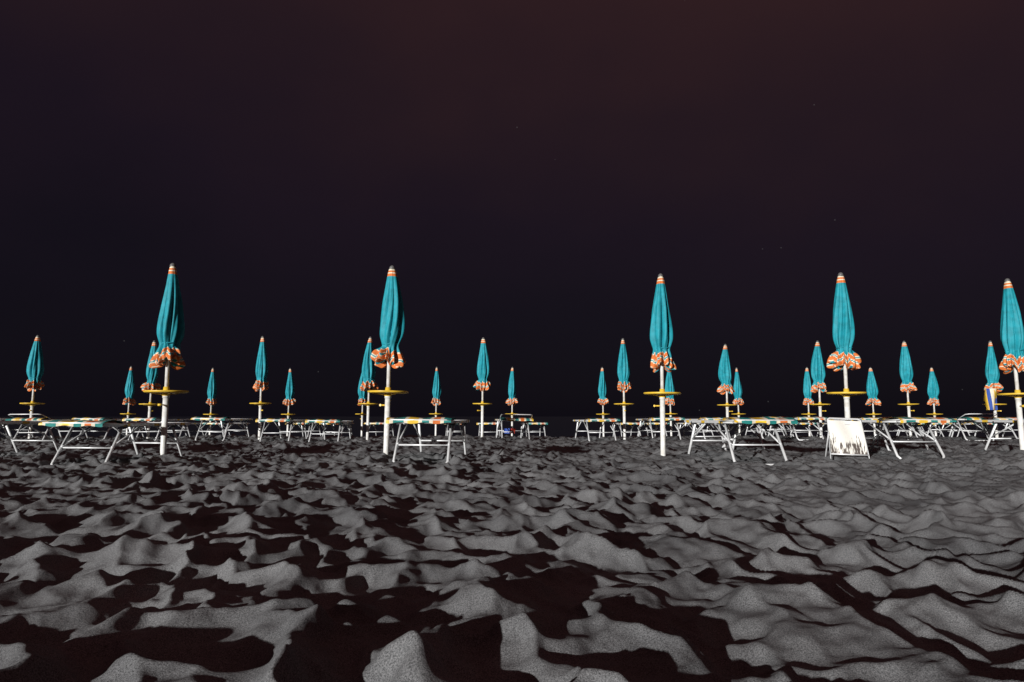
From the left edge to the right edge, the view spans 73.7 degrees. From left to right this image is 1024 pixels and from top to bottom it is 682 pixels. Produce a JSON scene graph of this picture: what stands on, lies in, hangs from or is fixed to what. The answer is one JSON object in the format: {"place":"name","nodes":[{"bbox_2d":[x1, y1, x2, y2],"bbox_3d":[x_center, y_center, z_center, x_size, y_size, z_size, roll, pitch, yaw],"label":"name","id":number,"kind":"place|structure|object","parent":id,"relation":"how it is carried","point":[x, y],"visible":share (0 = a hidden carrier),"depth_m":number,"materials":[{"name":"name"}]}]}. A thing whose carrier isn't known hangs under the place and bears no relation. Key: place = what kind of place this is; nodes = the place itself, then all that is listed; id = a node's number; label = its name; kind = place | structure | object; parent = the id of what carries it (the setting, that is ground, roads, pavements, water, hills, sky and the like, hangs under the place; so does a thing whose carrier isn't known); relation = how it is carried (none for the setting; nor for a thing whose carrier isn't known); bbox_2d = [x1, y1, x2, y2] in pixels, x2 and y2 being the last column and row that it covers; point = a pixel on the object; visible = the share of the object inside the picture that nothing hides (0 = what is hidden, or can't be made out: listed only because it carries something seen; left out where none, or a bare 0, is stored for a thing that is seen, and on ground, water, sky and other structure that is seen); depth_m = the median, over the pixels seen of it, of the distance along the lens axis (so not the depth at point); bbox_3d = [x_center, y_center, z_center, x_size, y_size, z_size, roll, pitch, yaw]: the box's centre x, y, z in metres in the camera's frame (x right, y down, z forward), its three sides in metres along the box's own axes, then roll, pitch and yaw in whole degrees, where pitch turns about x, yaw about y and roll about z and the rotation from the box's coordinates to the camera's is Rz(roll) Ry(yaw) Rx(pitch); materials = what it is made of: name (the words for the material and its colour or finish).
{"place":"outdoors","nodes":[
{"label":"outdoors","id":0,"kind":"place"},
{"bbox_2d":[0,434,1023,681],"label":"beach sand","id":1,"kind":"structure","parent":0,"point":[484,558],"depth_m":2.41,"materials":[{"name":"grey sand"}]},
{"bbox_2d":[0,418,33,438],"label":"sun lounger","id":2,"kind":"object","parent":1,"relation":"on","point":[1,419],"visible":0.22,"depth_m":15.48,"materials":[{"name":"metal"}]},
{"bbox_2d":[0,420,58,452],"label":"sun lounger","id":3,"kind":"object","parent":1,"relation":"on","point":[28,423],"visible":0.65,"depth_m":9.05,"materials":[{"name":"metal"}]},
{"bbox_2d":[20,335,44,438],"bbox_3d":[-10.504,1.193,14.972,0.462,2.670,0.462,6,-10,-43],"label":"beach umbrella","id":4,"kind":"object","parent":1,"relation":"on","point":[35,369],"visible":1,"depth_m":14.96,"materials":[{"name":"teal fabric"}]},
{"bbox_2d":[5,414,87,439],"bbox_3d":[-9.821,1.865,14.619,0.690,0.602,1.983,0,-6,-2],"label":"sun lounger","id":5,"kind":"object","parent":1,"relation":"on","point":[34,418],"visible":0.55,"depth_m":13.92,"materials":[{"name":"metal"}]},
{"bbox_2d":[72,417,143,440],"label":"sun lounger","id":6,"kind":"object","parent":1,"relation":"on","point":[97,419],"visible":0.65,"depth_m":15.06,"materials":[{"name":"metal"}]},
{"bbox_2d":[38,420,190,464],"bbox_3d":[-4.619,1.202,8.141,0.690,0.528,1.983,0,-6,2],"label":"sun lounger","id":7,"kind":"object","parent":1,"relation":"on","point":[71,425],"visible":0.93,"depth_m":7.53,"materials":[{"name":"metal"}]},
{"bbox_2d":[120,366,135,434],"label":"beach umbrella","id":8,"kind":"object","parent":1,"relation":"on","point":[129,400],"visible":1,"depth_m":21.89,"materials":[{"name":"teal fabric"}]},
{"bbox_2d":[122,426,160,437],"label":"sun lounger","id":9,"kind":"object","parent":1,"relation":"on","point":[139,430],"visible":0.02,"depth_m":20.90,"materials":[{"name":"metal"}]},
{"bbox_2d":[139,340,160,438],"bbox_3d":[-8.555,1.318,16.163,0.483,2.687,0.483,2,-7,-14],"label":"beach umbrella","id":10,"kind":"object","parent":1,"relation":"on","point":[151,383],"visible":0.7,"depth_m":16.13,"materials":[{"name":"teal fabric"}]},
{"bbox_2d":[122,417,190,440],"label":"sun lounger","id":11,"kind":"object","parent":1,"relation":"on","point":[153,419],"visible":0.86,"depth_m":14.67,"materials":[{"name":"metal"}]},
{"bbox_2d":[143,263,188,454],"bbox_3d":[-4.039,0.412,7.992,0.482,2.698,0.492,2,-6,-16],"label":"beach umbrella","id":12,"kind":"object","parent":1,"relation":"on","point":[170,329],"visible":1,"depth_m":7.98,"materials":[{"name":"teal fabric"}]},
{"bbox_2d":[160,423,203,436],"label":"sun lounger","id":13,"kind":"object","parent":1,"relation":"on","point":[188,425],"visible":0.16,"depth_m":21.89,"materials":[{"name":"metal"}]},
{"bbox_2d":[203,368,217,434],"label":"beach umbrella","id":14,"kind":"object","parent":1,"relation":"on","point":[211,394],"visible":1,"depth_m":22.07,"materials":[{"name":"teal fabric"}]},
{"bbox_2d":[191,417,252,440],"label":"sun lounger","id":15,"kind":"object","parent":1,"relation":"on","point":[215,419],"visible":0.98,"depth_m":14.52,"materials":[{"name":"metal"}]},
{"bbox_2d":[200,422,249,435],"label":"sun lounger","id":16,"kind":"object","parent":1,"relation":"on","point":[215,423],"visible":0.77,"depth_m":21.14,"materials":[{"name":"metal"}]},
{"bbox_2d":[249,336,271,439],"bbox_3d":[-5.688,1.232,15.458,0.476,2.710,0.475,-3,-7,21],"label":"beach umbrella","id":17,"kind":"object","parent":1,"relation":"on","point":[261,384],"visible":1,"depth_m":15.42,"materials":[{"name":"teal fabric"}]},
{"bbox_2d":[255,418,306,441],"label":"sun lounger","id":18,"kind":"object","parent":1,"relation":"on","point":[270,420],"visible":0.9,"depth_m":14.37,"materials":[{"name":"metal"}]},
{"bbox_2d":[281,368,295,435],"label":"beach umbrella","id":19,"kind":"object","parent":1,"relation":"on","point":[289,399],"visible":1,"depth_m":22.16,"materials":[{"name":"teal fabric"}]},
{"bbox_2d":[285,422,320,436],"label":"sun lounger","id":20,"kind":"object","parent":1,"relation":"on","point":[302,423],"visible":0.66,"depth_m":21.17,"materials":[{"name":"metal"}]},
{"bbox_2d":[305,419,353,441],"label":"sun lounger","id":21,"kind":"object","parent":1,"relation":"on","point":[320,421],"visible":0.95,"depth_m":14.08,"materials":[{"name":"metal"}]},
{"bbox_2d":[319,423,353,436],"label":"sun lounger","id":22,"kind":"object","parent":1,"relation":"on","point":[331,424],"visible":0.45,"depth_m":21.45,"materials":[{"name":"metal"}]},
{"bbox_2d":[357,373,367,436],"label":"beach umbrella","id":23,"kind":"object","parent":1,"relation":"on","point":[362,396],"visible":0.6,"depth_m":22.35,"materials":[{"name":"teal fabric"}]},
{"bbox_2d":[358,337,378,439],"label":"beach umbrella","id":24,"kind":"object","parent":1,"relation":"on","point":[369,371],"visible":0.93,"depth_m":15.22,"materials":[{"name":"teal fabric"}]},
{"bbox_2d":[364,422,394,435],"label":"sun lounger","id":25,"kind":"object","parent":1,"relation":"on","point":[375,423],"visible":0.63,"depth_m":21.59,"materials":[{"name":"metal"}]},
{"bbox_2d":[367,265,407,454],"bbox_3d":[-1.464,0.426,8.096,0.482,2.693,0.483,-1,-7,12],"label":"beach umbrella","id":26,"kind":"object","parent":1,"relation":"on","point":[387,354],"visible":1,"depth_m":8.06,"materials":[{"name":"teal fabric"}]},
{"bbox_2d":[386,417,469,464],"bbox_3d":[-0.930,1.165,8.095,0.690,0.528,1.983,0,-6,3],"label":"sun lounger","id":27,"kind":"object","parent":1,"relation":"on","point":[400,421],"visible":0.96,"depth_m":7.40,"materials":[{"name":"metal"}]},
{"bbox_2d":[429,367,440,435],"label":"beach umbrella","id":28,"kind":"object","parent":1,"relation":"on","point":[436,393],"visible":0.99,"depth_m":22.16,"materials":[{"name":"teal fabric"}]},
{"bbox_2d":[444,424,465,435],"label":"sun lounger","id":29,"kind":"object","parent":1,"relation":"on","point":[447,428],"visible":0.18,"depth_m":21.25,"materials":[{"name":"metal"}]},
{"bbox_2d":[473,337,491,436],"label":"beach umbrella","id":30,"kind":"object","parent":1,"relation":"on","point":[482,384],"visible":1,"depth_m":15.56,"materials":[{"name":"teal fabric"}]},
{"bbox_2d":[477,422,500,435],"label":"sun lounger","id":31,"kind":"object","parent":1,"relation":"on","point":[489,423],"visible":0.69,"depth_m":20.94,"materials":[{"name":"metal"}]},
{"bbox_2d":[506,367,517,435],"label":"beach umbrella","id":32,"kind":"object","parent":1,"relation":"on","point":[512,400],"visible":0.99,"depth_m":22.09,"materials":[{"name":"teal fabric"}]},
{"bbox_2d":[495,414,532,438],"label":"sun lounger","id":33,"kind":"object","parent":1,"relation":"on","point":[501,420],"visible":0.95,"depth_m":14.52,"materials":[{"name":"metal"}]},
{"bbox_2d":[504,428,515,433],"bbox_3d":[-0.055,1.961,14.889,0.263,0.110,0.116,0,-6,2],"label":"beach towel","id":34,"kind":"object","parent":33,"relation":"on","point":[510,430],"visible":0.94,"depth_m":14.88,"materials":[{"name":"fabric"}]},
{"bbox_2d":[522,422,547,436],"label":"sun lounger","id":35,"kind":"object","parent":1,"relation":"on","point":[539,423],"visible":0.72,"depth_m":21.02,"materials":[{"name":"metal"}]},
{"bbox_2d":[573,418,619,440],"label":"sun lounger","id":36,"kind":"object","parent":1,"relation":"on","point":[608,420],"visible":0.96,"depth_m":14.71,"materials":[{"name":"metal"}]},
{"bbox_2d":[596,367,608,436],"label":"beach umbrella","id":37,"kind":"object","parent":1,"relation":"on","point":[602,399],"visible":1,"depth_m":21.97,"materials":[{"name":"teal fabric"}]},
{"bbox_2d":[614,338,633,439],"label":"beach umbrella","id":38,"kind":"object","parent":1,"relation":"on","point":[623,373],"visible":1,"depth_m":15.59,"materials":[{"name":"teal fabric"}]},
{"bbox_2d":[611,422,643,436],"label":"sun lounger","id":39,"kind":"object","parent":1,"relation":"on","point":[629,423],"visible":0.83,"depth_m":20.90,"materials":[{"name":"metal"}]},
{"bbox_2d":[637,422,669,435],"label":"sun lounger","id":40,"kind":"object","parent":1,"relation":"on","point":[654,423],"visible":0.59,"depth_m":21.10,"materials":[{"name":"metal"}]},
{"bbox_2d":[636,417,684,439],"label":"sun lounger","id":41,"kind":"object","parent":1,"relation":"on","point":[672,419],"visible":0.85,"depth_m":14.43,"materials":[{"name":"metal"}]},
{"bbox_2d":[644,273,680,455],"bbox_3d":[1.876,0.476,8.534,0.463,2.687,0.463,-1,-7,11],"label":"beach umbrella","id":42,"kind":"object","parent":1,"relation":"on","point":[661,333],"visible":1,"depth_m":8.51,"materials":[{"name":"teal fabric"}]},
{"bbox_2d":[665,372,677,435],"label":"beach umbrella","id":43,"kind":"object","parent":1,"relation":"on","point":[669,387],"visible":0.77,"depth_m":22.18,"materials":[{"name":"teal fabric"}]},
{"bbox_2d":[678,423,713,435],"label":"sun lounger","id":44,"kind":"object","parent":1,"relation":"on","point":[692,426],"visible":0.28,"depth_m":21.57,"materials":[{"name":"metal"}]},
{"bbox_2d":[683,417,730,438],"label":"sun lounger","id":45,"kind":"object","parent":1,"relation":"on","point":[707,418],"visible":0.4,"depth_m":15.47,"materials":[{"name":"metal"}]},
{"bbox_2d":[688,419,764,450],"bbox_3d":[3.350,1.486,10.775,0.690,0.528,1.983,0,-6,-4],"label":"sun lounger","id":46,"kind":"object","parent":1,"relation":"on","point":[723,437],"visible":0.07,"depth_m":10.21,"materials":[{"name":"metal"}]},
{"bbox_2d":[717,344,736,429],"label":"beach umbrella","id":47,"kind":"object","parent":1,"relation":"on","point":[725,377],"visible":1,"depth_m":16.73,"materials":[{"name":"teal fabric"}]},
{"bbox_2d":[732,367,743,434],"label":"beach umbrella","id":48,"kind":"object","parent":1,"relation":"on","point":[737,393],"visible":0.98,"depth_m":22.39,"materials":[{"name":"teal fabric"}]},
{"bbox_2d":[683,417,797,464],"bbox_3d":[2.663,1.185,8.243,0.690,0.528,1.983,1,-6,-3],"label":"sun lounger","id":49,"kind":"object","parent":1,"relation":"on","point":[760,421],"visible":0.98,"depth_m":7.57,"materials":[{"name":"metal"}]},
{"bbox_2d":[737,417,787,437],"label":"sun lounger","id":50,"kind":"object","parent":1,"relation":"on","point":[760,427],"visible":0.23,"depth_m":15.68,"materials":[{"name":"metal"}]},
{"bbox_2d":[745,424,784,435],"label":"sun lounger","id":51,"kind":"object","parent":1,"relation":"on","point":[766,427],"visible":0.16,"depth_m":21.50,"materials":[{"name":"metal"}]},
{"bbox_2d":[773,422,816,436],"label":"sun lounger","id":52,"kind":"object","parent":1,"relation":"on","point":[804,423],"visible":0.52,"depth_m":20.89,"materials":[{"name":"metal"}]},
{"bbox_2d":[768,417,827,440],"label":"sun lounger","id":53,"kind":"object","parent":1,"relation":"on","point":[816,419],"visible":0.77,"depth_m":15.19,"materials":[{"name":"metal"}]},
{"bbox_2d":[802,367,815,436],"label":"beach umbrella","id":54,"kind":"object","parent":1,"relation":"on","point":[807,392],"visible":0.97,"depth_m":21.97,"materials":[{"name":"teal fabric"}]},
{"bbox_2d":[809,341,830,437],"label":"beach umbrella","id":55,"kind":"object","parent":1,"relation":"on","point":[817,372],"visible":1,"depth_m":16.12,"materials":[{"name":"teal fabric"}]},
{"bbox_2d":[826,272,866,420],"bbox_3d":[4.189,0.472,8.568,0.464,2.707,0.464,-1,-6,12],"label":"beach umbrella","id":56,"kind":"object","parent":1,"relation":"on","point":[844,357],"visible":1,"depth_m":8.55,"materials":[{"name":"teal fabric"}]},
{"bbox_2d":[825,417,869,458],"bbox_3d":[4.040,1.180,8.269,0.454,0.495,0.302,1,-6,6],"label":"sign board","id":57,"kind":"object","parent":1,"relation":"on","point":[847,437],"visible":0.98,"depth_m":8.22,"materials":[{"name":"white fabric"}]},
{"bbox_2d":[829,417,888,439],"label":"sun lounger","id":58,"kind":"object","parent":1,"relation":"on","point":[868,418],"visible":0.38,"depth_m":14.93,"materials":[{"name":"metal"}]},
{"bbox_2d":[865,367,880,434],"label":"beach umbrella","id":59,"kind":"object","parent":1,"relation":"on","point":[872,391],"visible":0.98,"depth_m":21.95,"materials":[{"name":"teal fabric"}]},
{"bbox_2d":[824,417,955,458],"bbox_3d":[4.983,1.290,9.188,0.690,0.528,1.983,1,-6,-2],"label":"sun lounger","id":60,"kind":"object","parent":1,"relation":"on","point":[927,421],"visible":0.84,"depth_m":8.50,"materials":[{"name":"metal"}]},
{"bbox_2d":[862,417,920,439],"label":"sun lounger","id":61,"kind":"object","parent":1,"relation":"on","point":[894,430],"visible":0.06,"depth_m":15.46,"materials":[{"name":"metal"}]},
{"bbox_2d":[865,418,928,450],"bbox_3d":[5.998,1.514,11.074,0.690,0.528,1.983,0,-6,3],"label":"sun lounger","id":62,"kind":"object","parent":1,"relation":"on","point":[917,426],"visible":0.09,"depth_m":10.43,"materials":[{"name":"metal"}]},
{"bbox_2d":[898,341,918,436],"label":"beach umbrella","id":63,"kind":"object","parent":1,"relation":"on","point":[906,374],"visible":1,"depth_m":16.42,"materials":[{"name":"teal fabric"}]},
{"bbox_2d":[894,423,924,435],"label":"sun lounger","id":64,"kind":"object","parent":1,"relation":"on","point":[920,424],"visible":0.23,"depth_m":21.04,"materials":[{"name":"metal"}]},
{"bbox_2d":[898,423,948,436],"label":"sun lounger","id":65,"kind":"object","parent":1,"relation":"on","point":[932,424],"visible":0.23,"depth_m":20.97,"materials":[{"name":"metal"}]},
{"bbox_2d":[926,367,942,435],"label":"beach umbrella","id":66,"kind":"object","parent":1,"relation":"on","point":[933,391],"visible":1,"depth_m":22.00,"materials":[{"name":"teal fabric"}]},
{"bbox_2d":[926,413,997,440],"bbox_3d":[10.228,1.970,15.669,0.690,0.602,1.983,-1,-6,4],"label":"sun lounger","id":67,"kind":"object","parent":1,"relation":"on","point":[963,419],"visible":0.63,"depth_m":14.98,"materials":[{"name":"metal"}]},
{"bbox_2d":[939,422,993,436],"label":"sun lounger","id":68,"kind":"object","parent":1,"relation":"on","point":[965,424],"visible":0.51,"depth_m":21.04,"materials":[{"name":"metal"}]},
{"bbox_2d":[949,417,1023,438],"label":"sun lounger","id":69,"kind":"object","parent":1,"relation":"on","point":[997,418],"visible":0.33,"depth_m":14.92,"materials":[{"name":"metal"}]},
{"bbox_2d":[982,341,1006,437],"bbox_3d":[11.408,1.321,16.154,0.482,2.677,0.482,-3,-7,25],"label":"beach umbrella","id":70,"kind":"object","parent":1,"relation":"on","point":[992,374],"visible":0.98,"depth_m":16.15,"materials":[{"name":"teal fabric"}]},
{"bbox_2d":[984,388,997,409],"bbox_3d":[11.245,1.365,16.010,0.362,0.500,0.116,1,-6,-6],"label":"beach towel","id":71,"kind":"object","parent":70,"relation":"attached to","point":[990,397],"visible":1,"depth_m":15.99,"materials":[{"name":"multicoloured fabric"}]},
{"bbox_2d":[974,420,1023,449],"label":"sun lounger","id":72,"kind":"object","parent":1,"relation":"on","point":[995,422],"visible":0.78,"depth_m":9.67,"materials":[{"name":"metal"}]},
{"bbox_2d":[996,278,1023,449],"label":"beach umbrella","id":73,"kind":"object","parent":1,"relation":"on","point":[1012,333],"visible":1,"depth_m":8.83,"materials":[{"name":"teal fabric"}]},
{"bbox_2d":[0,417,1023,437],"bbox_3d":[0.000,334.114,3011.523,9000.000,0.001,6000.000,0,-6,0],"label":"sea","id":74,"kind":"structure","parent":0,"point":[557,427],"depth_m":92.27,"materials":[{"name":"black liquid"}]},
{"bbox_2d":[0,0,1023,416],"label":"sky","id":75,"kind":"structure","parent":0,"point":[528,173],"materials":[{"name":"black"}]}
]}

